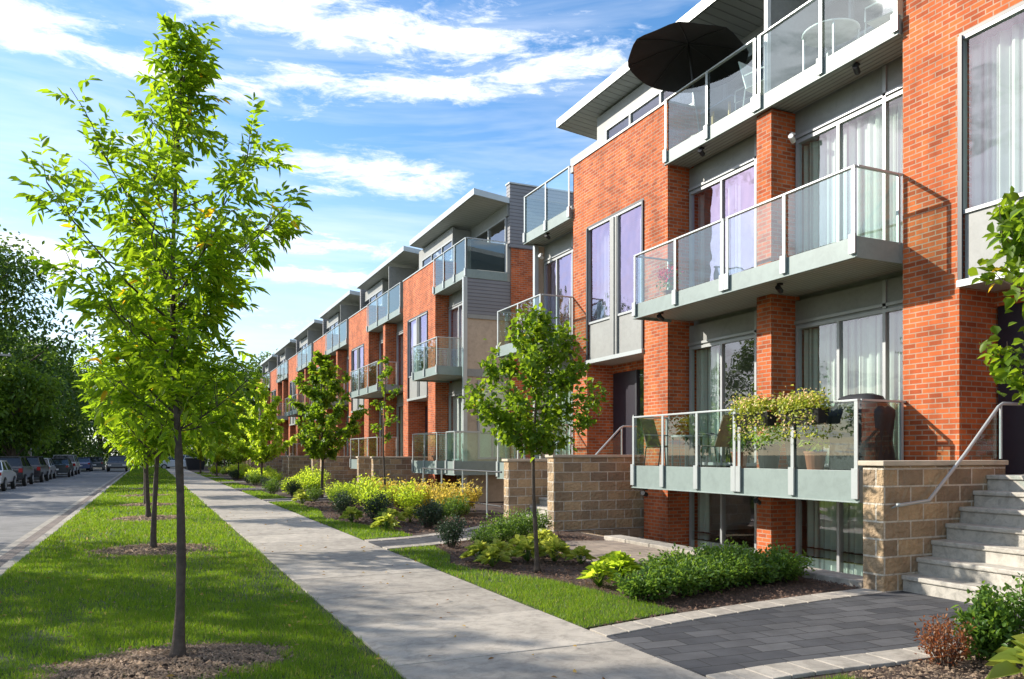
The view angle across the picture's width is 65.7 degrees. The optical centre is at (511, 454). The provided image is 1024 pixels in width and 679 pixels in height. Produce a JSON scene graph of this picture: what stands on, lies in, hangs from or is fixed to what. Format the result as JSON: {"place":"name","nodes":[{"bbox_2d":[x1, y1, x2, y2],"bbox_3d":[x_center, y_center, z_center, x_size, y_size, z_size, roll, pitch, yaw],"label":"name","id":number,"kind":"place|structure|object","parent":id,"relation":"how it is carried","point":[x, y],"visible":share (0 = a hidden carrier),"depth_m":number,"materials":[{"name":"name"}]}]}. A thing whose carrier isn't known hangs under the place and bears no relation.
{"place":"outdoors","nodes":[
{"label":"outdoors","id":0,"kind":"place"},
{"bbox_2d":[0,463,124,549],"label":"road","id":1,"kind":"structure","parent":0,"point":[26,509],"depth_m":31.16,"materials":[{"name":"grey asphalt"}]},
{"bbox_2d":[0,460,16,490],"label":"parked car","id":2,"kind":"object","parent":1,"relation":"on","point":[7,474],"visible":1,"depth_m":38.22,"materials":[{"name":"paint"}]},
{"bbox_2d":[0,456,33,485],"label":"parked car","id":3,"kind":"object","parent":1,"relation":"on","point":[22,467],"visible":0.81,"depth_m":43.09,"materials":[{"name":"paint"}]},
{"bbox_2d":[9,456,48,482],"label":"parked car","id":4,"kind":"object","parent":1,"relation":"on","point":[39,465],"visible":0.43,"depth_m":48.92,"materials":[{"name":"paint"}]},
{"bbox_2d":[0,467,406,678],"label":"verge grass","id":5,"kind":"structure","parent":0,"point":[108,501],"depth_m":8.73,"materials":[{"name":"green plant"}]},
{"bbox_2d":[82,542,217,557],"bbox_3d":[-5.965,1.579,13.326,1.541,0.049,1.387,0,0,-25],"label":"mulch mound","id":6,"kind":"object","parent":5,"relation":"on","point":[136,553],"visible":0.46,"depth_m":13.04,"materials":[{"name":"brown wood"}]},
{"bbox_2d":[71,241,255,547],"bbox_3d":[-6.063,-1.034,13.367,2.923,5.213,2.718,0,0,9],"label":"street tree","id":7,"kind":"object","parent":6,"relation":"on","point":[126,435],"visible":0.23,"depth_m":13.08,"materials":[{"name":"green plant"}]},
{"bbox_2d":[125,516,176,520],"bbox_3d":[-9.027,1.579,19.843,1.456,0.049,1.512,0,0,-25],"label":"mulch mound","id":8,"kind":"object","parent":5,"relation":"on","point":[147,518],"visible":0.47,"depth_m":19.60,"materials":[{"name":"brown soil"}]},
{"bbox_2d":[72,308,202,516],"bbox_3d":[-8.954,-1.240,19.846,2.986,5.628,3.042,0,0,34],"label":"street tree","id":9,"kind":"object","parent":8,"relation":"on","point":[147,490],"visible":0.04,"depth_m":19.70,"materials":[{"name":"green plant"}]},
{"bbox_2d":[15,638,307,678],"bbox_3d":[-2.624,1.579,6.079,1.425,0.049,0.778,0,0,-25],"label":"mulch mound","id":10,"kind":"object","parent":5,"relation":"on","point":[166,666],"visible":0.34,"depth_m":5.90,"materials":[{"name":"brown wood"}]},
{"bbox_2d":[7,12,312,657],"bbox_3d":[-2.530,-0.885,6.134,1.973,4.917,1.863,0,0,-10],"label":"street tree","id":11,"kind":"object","parent":10,"relation":"on","point":[198,74],"visible":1,"depth_m":5.97,"materials":[{"name":"green plant"}]},
{"bbox_2d":[284,506,411,539],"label":"lawn grass","id":12,"kind":"structure","parent":0,"point":[351,529],"depth_m":17.25,"materials":[{"name":"green plant"}]},
{"bbox_2d":[0,0,806,565],"label":"sky","id":13,"kind":"structure","parent":0,"point":[391,112],"materials":[{"name":"blue"}]},
{"bbox_2d":[166,467,708,678],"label":"footway","id":14,"kind":"structure","parent":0,"point":[402,625],"depth_m":7.90,"materials":[{"name":"concrete"}]},
{"bbox_2d":[49,456,862,565],"bbox_3d":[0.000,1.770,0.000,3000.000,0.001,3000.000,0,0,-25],"label":"ground","id":15,"kind":"structure","parent":0,"point":[750,543],"depth_m":16.00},
{"bbox_2d":[0,468,130,566],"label":"gutter pavers","id":16,"kind":"object","parent":15,"relation":"on","point":[13,552],"depth_m":17.71,"materials":[{"name":"grey concrete"}]},
{"bbox_2d":[0,469,130,576],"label":"kerb","id":17,"kind":"structure","parent":15,"relation":"on","point":[13,561],"depth_m":15.29,"materials":[{"name":"concrete"}]},
{"bbox_2d":[0,467,130,556],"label":"gutter edge","id":18,"kind":"object","parent":15,"relation":"on","point":[20,540],"depth_m":19.19,"materials":[{"name":"concrete"}]},
{"bbox_2d":[65,361,142,466],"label":"shade tree","id":19,"kind":"object","parent":15,"relation":"on","point":[114,452],"visible":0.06,"depth_m":107.30,"materials":[{"name":"green plant"}]},
{"bbox_2d":[183,467,1023,678],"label":"garden soil","id":20,"kind":"structure","parent":0,"point":[479,510],"depth_m":10.17,"materials":[{"name":"brown soil"}]},
{"bbox_2d":[208,402,267,479],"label":"garden tree","id":21,"kind":"object","parent":20,"relation":"on","point":[237,458],"visible":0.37,"depth_m":50.89,"materials":[{"name":"green plant"}]},
{"bbox_2d":[225,382,297,483],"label":"garden tree","id":22,"kind":"object","parent":20,"relation":"on","point":[263,430],"visible":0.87,"depth_m":43.33,"materials":[{"name":"green plant"}]},
{"bbox_2d":[258,354,276,446],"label":"brick townhouse","id":23,"kind":"structure","parent":20,"relation":"on","point":[269,364],"depth_m":73.18,"materials":[{"name":"brick"}]},
{"bbox_2d":[267,339,295,455],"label":"brick townhouse","id":24,"kind":"structure","parent":20,"relation":"on","point":[285,352],"depth_m":64.21,"materials":[{"name":"brick"}]},
{"bbox_2d":[287,456,311,479],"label":"stone wall","id":25,"kind":"structure","parent":20,"relation":"on","point":[296,464],"depth_m":48.59,"materials":[{"name":"beige stone"}]},
{"bbox_2d":[285,319,322,455],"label":"brick townhouse","id":26,"kind":"structure","parent":20,"relation":"on","point":[308,335],"depth_m":57.69,"materials":[{"name":"brick"}]},
{"bbox_2d":[287,350,370,497],"bbox_3d":[-6.681,-1.140,29.614,2.378,5.490,3.152,0,0,33],"label":"garden tree","id":27,"kind":"object","parent":20,"relation":"on","point":[322,397],"visible":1,"depth_m":29.16,"materials":[{"name":"green plant"}]},
{"bbox_2d":[311,290,359,464],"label":"brick townhouse","id":28,"kind":"structure","parent":20,"relation":"on","point":[333,341],"depth_m":45.65,"materials":[{"name":"brick"}]},
{"bbox_2d":[320,456,356,486],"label":"stone wall","id":29,"kind":"structure","parent":20,"relation":"on","point":[339,469],"depth_m":39.55,"materials":[{"name":"beige stone"}]},
{"bbox_2d":[360,491,393,521],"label":"round shrub","id":30,"kind":"object","parent":20,"relation":"on","point":[378,504],"visible":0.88,"depth_m":18.59,"materials":[{"name":"green plant"}]},
{"bbox_2d":[369,356,402,505],"bbox_3d":[-3.916,-0.738,24.616,0.932,4.681,1.463,0,0,-25],"label":"garden tree","id":31,"kind":"object","parent":20,"relation":"on","point":[385,371],"visible":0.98,"depth_m":24.59,"materials":[{"name":"green plant"}]},
{"bbox_2d":[297,501,498,534],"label":"bark mulch","id":32,"kind":"object","parent":20,"relation":"on","point":[370,522],"visible":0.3,"depth_m":19.63,"materials":[{"name":"brown wood"}]},
{"bbox_2d":[370,456,427,485],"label":"stone wall","id":33,"kind":"structure","parent":20,"relation":"on","point":[396,467],"depth_m":30.48,"materials":[{"name":"beige stone"}]},
{"bbox_2d":[348,246,451,468],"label":"brick townhouse","id":34,"kind":"structure","parent":20,"relation":"on","point":[375,328],"depth_m":38.90,"materials":[{"name":"brick"}]},
{"bbox_2d":[387,477,430,512],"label":"leafy shrub","id":35,"kind":"object","parent":20,"relation":"on","point":[408,497],"visible":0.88,"depth_m":21.29,"materials":[{"name":"green plant"}]},
{"bbox_2d":[412,498,442,528],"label":"round shrub","id":36,"kind":"object","parent":20,"relation":"on","point":[432,517],"visible":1,"depth_m":17.11,"materials":[{"name":"green plant"}]},
{"bbox_2d":[369,523,518,547],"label":"entrance path","id":37,"kind":"structure","parent":20,"relation":"on","point":[410,541],"depth_m":14.57,"materials":[{"name":"grey concrete"}]},
{"bbox_2d":[434,514,466,547],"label":"round shrub","id":38,"kind":"object","parent":20,"relation":"on","point":[448,533],"visible":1,"depth_m":13.63,"materials":[{"name":"green plant"}]},
{"bbox_2d":[429,478,471,514],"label":"golden shrub","id":39,"kind":"object","parent":20,"relation":"on","point":[447,494],"visible":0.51,"depth_m":20.75,"materials":[{"name":"yellow plant"}]},
{"bbox_2d":[364,525,548,549],"bbox_3d":[-0.907,1.617,16.026,1.798,0.066,5.664,0,0,37],"label":"path border","id":40,"kind":"object","parent":20,"relation":"on","point":[415,545],"visible":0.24,"depth_m":14.82,"materials":[{"name":"concrete"}]},
{"bbox_2d":[403,181,572,501],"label":"brick townhouse","id":41,"kind":"structure","parent":20,"relation":"on","point":[467,290],"depth_m":28.15,"materials":[{"name":"brick"}]},
{"bbox_2d":[408,312,426,377],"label":"window","id":42,"kind":"structure","parent":41,"relation":"in","point":[425,319],"depth_m":32.62,"materials":[{"name":"glass"}]},
{"bbox_2d":[449,393,461,459],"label":"window","id":43,"kind":"structure","parent":41,"relation":"in","point":[457,402],"depth_m":29.74,"materials":[{"name":"glass"}]},
{"bbox_2d":[449,303,461,366],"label":"window","id":44,"kind":"structure","parent":41,"relation":"in","point":[457,314],"depth_m":29.74,"materials":[{"name":"glass"}]},
{"bbox_2d":[478,381,506,458],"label":"side window","id":45,"kind":"structure","parent":41,"relation":"in","point":[487,449],"depth_m":27.13,"materials":[{"name":"glass"}]},
{"bbox_2d":[473,546,511,566],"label":"hosta plant","id":46,"kind":"object","parent":20,"relation":"on","point":[492,553],"visible":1,"depth_m":11.29,"materials":[{"name":"green plant"}]},
{"bbox_2d":[480,511,517,541],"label":"round shrub","id":47,"kind":"object","parent":20,"relation":"on","point":[506,527],"visible":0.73,"depth_m":13.66,"materials":[{"name":"green plant"}]},
{"bbox_2d":[502,459,546,518],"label":"stone wall","id":48,"kind":"structure","parent":20,"relation":"on","point":[517,485],"depth_m":18.91,"materials":[{"name":"beige stone"}]},
{"bbox_2d":[509,538,544,560],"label":"hosta plant","id":49,"kind":"object","parent":20,"relation":"on","point":[527,545],"visible":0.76,"depth_m":11.80,"materials":[{"name":"green plant"}]},
{"bbox_2d":[389,544,677,628],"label":"lawn","id":50,"kind":"structure","parent":20,"relation":"on","point":[609,623],"depth_m":8.81,"materials":[{"name":"green plant"}]},
{"bbox_2d":[457,302,611,572],"bbox_3d":[0.248,-0.234,10.900,2.014,3.675,1.899,0,0,17],"label":"garden tree","id":51,"kind":"object","parent":20,"relation":"on","point":[534,361],"visible":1,"depth_m":10.71,"materials":[{"name":"green plant"}]},
{"bbox_2d":[539,538,573,561],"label":"hosta plant","id":52,"kind":"object","parent":20,"relation":"on","point":[551,546],"visible":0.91,"depth_m":11.78,"materials":[{"name":"green plant"}]},
{"bbox_2d":[545,455,643,530],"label":"stone wall","id":53,"kind":"structure","parent":20,"relation":"on","point":[590,492],"depth_m":17.04,"materials":[{"name":"beige stone"}]},
{"bbox_2d":[576,561,619,586],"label":"hosta plant","id":54,"kind":"object","parent":20,"relation":"on","point":[602,569],"visible":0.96,"depth_m":9.56,"materials":[{"name":"green plant"}]},
{"bbox_2d":[575,528,643,538],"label":"patio retaining wall","id":55,"kind":"structure","parent":20,"relation":"on","point":[636,532],"depth_m":17.13,"materials":[{"name":"stone"}]},
{"bbox_2d":[604,535,862,587],"bbox_3d":[3.152,1.590,12.375,0.380,0.120,5.990,0,0,-25],"label":"patio coping","id":56,"kind":"object","parent":55,"relation":"on","point":[847,579],"visible":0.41,"depth_m":10.56,"materials":[{"name":"concrete"}]},
{"bbox_2d":[556,540,687,564],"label":"tan patio path","id":57,"kind":"structure","parent":20,"relation":"on","point":[599,548],"depth_m":13.31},
{"bbox_2d":[601,550,643,578],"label":"hosta plant","id":58,"kind":"object","parent":20,"relation":"on","point":[620,560],"visible":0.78,"depth_m":9.95,"materials":[{"name":"green plant"}]},
{"bbox_2d":[399,531,862,626],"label":"bark mulch","id":59,"kind":"object","parent":20,"relation":"on","point":[544,565],"visible":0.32,"depth_m":9.97,"materials":[{"name":"brown wood"}]},
{"bbox_2d":[609,561,682,602],"bbox_3d":[1.486,1.402,8.752,0.783,0.459,0.787,0,0,19],"label":"shrub","id":60,"kind":"object","parent":20,"relation":"on","point":[651,586],"visible":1,"depth_m":8.65,"materials":[{"name":"green plant"}]},
{"bbox_2d":[634,542,707,572],"bbox_3d":[2.010,1.358,9.812,0.909,0.563,0.855,0,0,-15],"label":"shrub","id":61,"kind":"object","parent":20,"relation":"on","point":[651,560],"visible":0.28,"depth_m":9.76,"materials":[{"name":"green plant"}]},
{"bbox_2d":[643,552,713,597],"bbox_3d":[1.918,1.370,9.064,0.814,0.536,0.866,0,0,30],"label":"shrub","id":62,"kind":"object","parent":20,"relation":"on","point":[695,580],"visible":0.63,"depth_m":8.90,"materials":[{"name":"green plant"}]},
{"bbox_2d":[496,0,905,575],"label":"brick townhouse","id":63,"kind":"structure","parent":20,"relation":"on","point":[769,222],"depth_m":15.09,"materials":[{"name":"brick"}]},
{"bbox_2d":[544,250,572,333],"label":"window","id":64,"kind":"structure","parent":63,"relation":"in","point":[557,259],"depth_m":22.11,"materials":[{"name":"glass"}]},
{"bbox_2d":[588,202,640,324],"bbox_3d":[2.508,-4.370,18.479,0.327,2.360,2.470,0,0,-25],"label":"window","id":65,"kind":"structure","parent":63,"relation":"in","point":[602,236],"depth_m":19.26,"materials":[{"name":"glass"}]},
{"bbox_2d":[613,370,634,454],"bbox_3d":[2.754,-0.885,19.345,0.090,2.270,1.020,0,0,-25],"label":"door","id":66,"kind":"structure","parent":63,"relation":"in","point":[623,382],"depth_m":19.38,"materials":[{"name":"paint"}]},
{"bbox_2d":[605,90,697,141],"bbox_3d":[3.148,-7.830,18.458,0.094,0.820,3.600,0,0,-25],"label":"window","id":67,"kind":"structure","parent":63,"relation":"in","point":[660,93],"depth_m":18.83,"materials":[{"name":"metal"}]},
{"bbox_2d":[640,419,680,466],"bbox_3d":[2.969,-0.239,15.941,0.566,0.982,0.661,0,0,-45],"label":"patio chair","id":68,"kind":"object","parent":63,"relation":"on","point":[650,433],"visible":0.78,"depth_m":16.03,"materials":[{"name":"metal"}]},
{"bbox_2d":[628,21,748,137],"bbox_3d":[3.430,-7.175,15.585,2.254,1.856,2.232,0,0,43],"label":"patio umbrella","id":69,"kind":"object","parent":63,"relation":"on","point":[675,56],"visible":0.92,"depth_m":15.76,"materials":[{"name":"black fabric"}]},
{"bbox_2d":[692,415,732,466],"bbox_3d":[3.792,-0.239,14.855,0.566,0.982,0.661,0,0,-45],"label":"patio chair","id":70,"kind":"object","parent":63,"relation":"on","point":[724,434],"visible":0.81,"depth_m":14.69,"materials":[{"name":"metal"}]},
{"bbox_2d":[689,492,756,552],"bbox_3d":[4.377,1.355,15.557,0.257,1.910,2.580,0,0,-25],"label":"window","id":71,"kind":"structure","parent":63,"relation":"in","point":[703,498],"depth_m":16.50,"materials":[{"name":"glass"}]},
{"bbox_2d":[689,334,756,465],"bbox_3d":[4.376,-1.020,15.556,0.255,2.460,2.580,0,0,-25],"label":"window","id":72,"kind":"structure","parent":63,"relation":"in","point":[707,360],"depth_m":16.40,"materials":[{"name":"glass"}]},
{"bbox_2d":[689,160,756,287],"bbox_3d":[4.377,-4.270,15.557,0.257,2.460,2.580,0,0,-25],"label":"window","id":73,"kind":"structure","parent":63,"relation":"in","point":[734,186],"depth_m":15.76,"materials":[{"name":"glass"}]},
{"bbox_2d":[701,94,745,123],"bbox_3d":[4.380,-6.620,15.965,0.720,0.740,0.936,0,0,-25],"label":"patio table","id":74,"kind":"object","parent":63,"relation":"on","point":[723,108],"visible":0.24,"depth_m":15.91,"materials":[{"name":"white"}]},
{"bbox_2d":[719,386,778,440],"bbox_3d":[3.856,-0.635,12.625,0.718,0.868,0.964,0,0,-25],"label":"flower box","id":75,"kind":"object","parent":63,"relation":"attached to","point":[750,412],"visible":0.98,"depth_m":12.51,"materials":[{"name":"black plastic"}]},
{"bbox_2d":[738,62,763,105],"bbox_3d":[4.537,-6.739,14.463,0.566,0.982,0.661,0,0,-35],"label":"patio chair","id":76,"kind":"object","parent":63,"relation":"on","point":[746,72],"visible":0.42,"depth_m":14.55,"materials":[{"name":"white paint"}]},
{"bbox_2d":[748,423,785,468],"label":"potted plant","id":77,"kind":"object","parent":63,"relation":"on","point":[768,447],"visible":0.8,"depth_m":12.90,"materials":[{"name":"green plant"}]},
{"bbox_2d":[777,423,815,468],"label":"potted plant","id":78,"kind":"object","parent":63,"relation":"on","point":[799,459],"visible":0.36,"depth_m":12.41,"materials":[{"name":"green plant"}]},
{"bbox_2d":[770,381,832,439],"bbox_3d":[4.268,-0.625,11.697,0.692,0.843,0.937,0,0,-25],"label":"flower box","id":79,"kind":"object","parent":63,"relation":"attached to","point":[801,410],"visible":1,"depth_m":11.57,"materials":[{"name":"black plastic"}]},
{"bbox_2d":[797,428,829,469],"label":"potted plant","id":80,"kind":"object","parent":63,"relation":"on","point":[814,460],"visible":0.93,"depth_m":11.83,"materials":[{"name":"green plant"}]},
{"bbox_2d":[796,499,862,575],"bbox_3d":[5.633,1.355,12.810,0.259,1.910,2.580,0,0,-25],"label":"window","id":81,"kind":"structure","parent":63,"relation":"in","point":[838,526],"depth_m":13.40,"materials":[{"name":"glass"}]},
{"bbox_2d":[802,18,860,70],"bbox_3d":[5.245,-6.600,13.062,0.900,0.700,0.900,0,0,-25],"label":"patio table","id":82,"kind":"object","parent":63,"relation":"on","point":[837,31],"visible":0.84,"depth_m":13.01,"materials":[{"name":"white paint"}]},
{"bbox_2d":[796,305,902,466],"bbox_3d":[5.632,-1.020,12.810,0.258,2.460,2.580,0,0,-25],"label":"window","id":83,"kind":"structure","parent":63,"relation":"in","point":[875,343],"depth_m":13.01,"materials":[{"name":"glass"}]},
{"bbox_2d":[796,90,902,253],"bbox_3d":[5.633,-4.270,12.810,0.259,2.460,2.580,0,0,-25],"label":"window","id":84,"kind":"structure","parent":63,"relation":"in","point":[876,141],"depth_m":13.02,"materials":[{"name":"glass"}]},
{"bbox_2d":[827,393,895,470],"bbox_3d":[5.064,-0.315,11.533,0.655,1.130,0.967,0,0,-25],"label":"covered grill","id":85,"kind":"object","parent":63,"relation":"on","point":[876,421],"visible":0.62,"depth_m":11.21,"materials":[{"name":"fabric"}]},
{"bbox_2d":[673,555,738,593],"bbox_3d":[2.267,1.402,9.329,0.783,0.459,0.787,0,0,19],"label":"shrub","id":86,"kind":"object","parent":20,"relation":"on","point":[718,580],"visible":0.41,"depth_m":9.20,"materials":[{"name":"green plant"}]},
{"bbox_2d":[691,544,766,589],"bbox_3d":[2.624,1.358,9.676,0.855,0.563,0.909,0,0,-33],"label":"shrub","id":87,"kind":"object","parent":20,"relation":"on","point":[740,563],"visible":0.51,"depth_m":9.53,"materials":[{"name":"green plant"}]},
{"bbox_2d":[731,549,789,584],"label":"shrub","id":88,"kind":"object","parent":20,"relation":"on","point":[769,571],"visible":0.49,"depth_m":9.74,"materials":[{"name":"green plant"}]},
{"bbox_2d":[753,539,815,581],"bbox_3d":[3.406,1.358,10.079,0.855,0.563,0.909,0,0,21],"label":"shrub","id":89,"kind":"object","parent":20,"relation":"on","point":[778,555],"visible":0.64,"depth_m":9.94,"materials":[{"name":"green plant"}]},
{"bbox_2d":[590,588,1022,678],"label":"path border","id":90,"kind":"object","parent":20,"relation":"on","point":[820,666],"visible":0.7,"depth_m":6.29,"materials":[{"name":"concrete"}]},
{"bbox_2d":[607,591,1023,676],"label":"entrance path","id":91,"kind":"structure","parent":20,"relation":"on","point":[704,647],"depth_m":7.08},
{"bbox_2d":[858,460,1008,591],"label":"stone wall","id":92,"kind":"structure","parent":20,"relation":"on","point":[896,542],"depth_m":9.38,"materials":[{"name":"beige stone"}]},
{"bbox_2d":[891,402,1021,508],"bbox_3d":[5.427,-0.015,9.634,2.220,1.292,0.116,0,0,-25],"label":"handrail","id":93,"kind":"object","parent":92,"relation":"attached to","point":[965,453],"visible":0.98,"depth_m":9.66,"materials":[{"name":"metal"}]},
{"bbox_2d":[843,656,1023,678],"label":"bark mulch","id":94,"kind":"object","parent":20,"relation":"on","point":[912,665],"visible":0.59,"depth_m":5.84,"materials":[{"name":"brown wood"}]},
{"bbox_2d":[913,608,979,666],"bbox_3d":[3.268,1.392,6.045,0.507,0.426,0.418,0,0,-25],"label":"barberry shrub","id":95,"kind":"object","parent":20,"relation":"on","point":[952,653],"visible":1,"depth_m":5.99,"materials":[{"name":"red plant"}]},
{"bbox_2d":[901,474,1023,603],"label":"entrance steps","id":96,"kind":"structure","parent":20,"relation":"on","point":[981,542],"depth_m":9.11,"materials":[{"name":"concrete"}]},
{"bbox_2d":[903,0,1023,473],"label":"brick townhouse","id":97,"kind":"structure","parent":20,"relation":"on","point":[963,116],"depth_m":10.70,"materials":[{"name":"brick"}]},
{"bbox_2d":[963,4,1023,215],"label":"window","id":98,"kind":"structure","parent":97,"relation":"in","point":[997,62],"depth_m":10.33,"materials":[{"name":"glass"}]},
{"bbox_2d":[998,302,1023,473],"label":"door","id":99,"kind":"structure","parent":97,"relation":"in","point":[1012,416],"depth_m":10.66,"materials":[{"name":"paint"}]},
{"bbox_2d":[950,588,1015,663],"bbox_3d":[3.639,1.315,6.098,0.485,0.576,0.480,0,0,43],"label":"shrub","id":100,"kind":"object","parent":20,"relation":"on","point":[988,634],"visible":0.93,"depth_m":6.04,"materials":[{"name":"green plant"}]},
{"bbox_2d":[968,186,1023,404],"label":"garden tree","id":101,"kind":"object","parent":20,"relation":"on","point":[1009,218],"visible":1,"depth_m":6.74,"materials":[{"name":"green plant"}]},
{"bbox_2d":[976,572,1023,647],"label":"shrub","id":102,"kind":"object","parent":20,"relation":"on","point":[1016,607],"visible":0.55,"depth_m":6.15,"materials":[{"name":"green plant"}]},
{"bbox_2d":[985,633,1023,678],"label":"hosta plant","id":103,"kind":"object","parent":20,"relation":"on","point":[1003,661],"visible":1,"depth_m":5.54,"materials":[{"name":"green plant"}]},
{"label":"far verge","id":104,"kind":"structure","parent":0,"visible":0},
{"bbox_2d":[0,353,69,455],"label":"shade tree","id":105,"kind":"object","parent":104,"relation":"on","point":[31,424],"visible":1,"depth_m":55.47,"materials":[{"name":"green plant"}]},
{"bbox_2d":[0,224,104,455],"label":"shade tree","id":106,"kind":"object","parent":104,"relation":"on","point":[7,275],"visible":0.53,"depth_m":60.83,"materials":[{"name":"green plant"}]},
{"bbox_2d":[16,332,110,468],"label":"shade tree","id":107,"kind":"object","parent":104,"relation":"on","point":[71,436],"visible":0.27,"depth_m":84.98,"materials":[{"name":"green plant"}]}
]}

